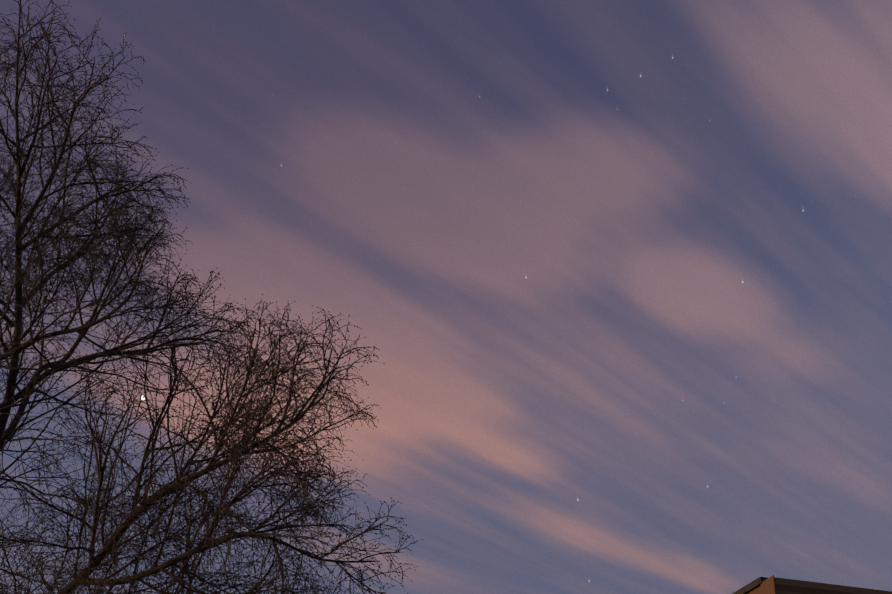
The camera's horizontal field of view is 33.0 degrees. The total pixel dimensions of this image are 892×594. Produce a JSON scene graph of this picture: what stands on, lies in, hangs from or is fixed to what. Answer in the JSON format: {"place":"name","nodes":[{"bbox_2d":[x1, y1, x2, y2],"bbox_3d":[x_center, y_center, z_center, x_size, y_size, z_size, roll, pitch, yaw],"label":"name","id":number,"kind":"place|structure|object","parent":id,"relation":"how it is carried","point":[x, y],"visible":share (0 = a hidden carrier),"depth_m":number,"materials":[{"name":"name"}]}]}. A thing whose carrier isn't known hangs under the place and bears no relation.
{"place":"outdoors","nodes":[
{"label":"outdoors","id":0,"kind":"place"},
{"bbox_2d":[0,0,891,593],"label":"sky","id":1,"kind":"structure","parent":0,"point":[619,272],"materials":[{"name":"blue"}]},
{"bbox_2d":[732,575,891,593],"bbox_3d":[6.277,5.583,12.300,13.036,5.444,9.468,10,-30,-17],"label":"house","id":2,"kind":"structure","parent":0,"point":[769,585],"depth_m":7.47,"materials":[{"name":"brown"}]},
{"label":"ground","id":3,"kind":"structure","parent":0,"visible":0},
{"bbox_2d":[0,0,422,593],"bbox_3d":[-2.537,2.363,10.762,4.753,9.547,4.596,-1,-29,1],"label":"birch","id":4,"kind":"object","parent":3,"relation":"on","point":[236,452],"visible":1,"depth_m":11.24,"materials":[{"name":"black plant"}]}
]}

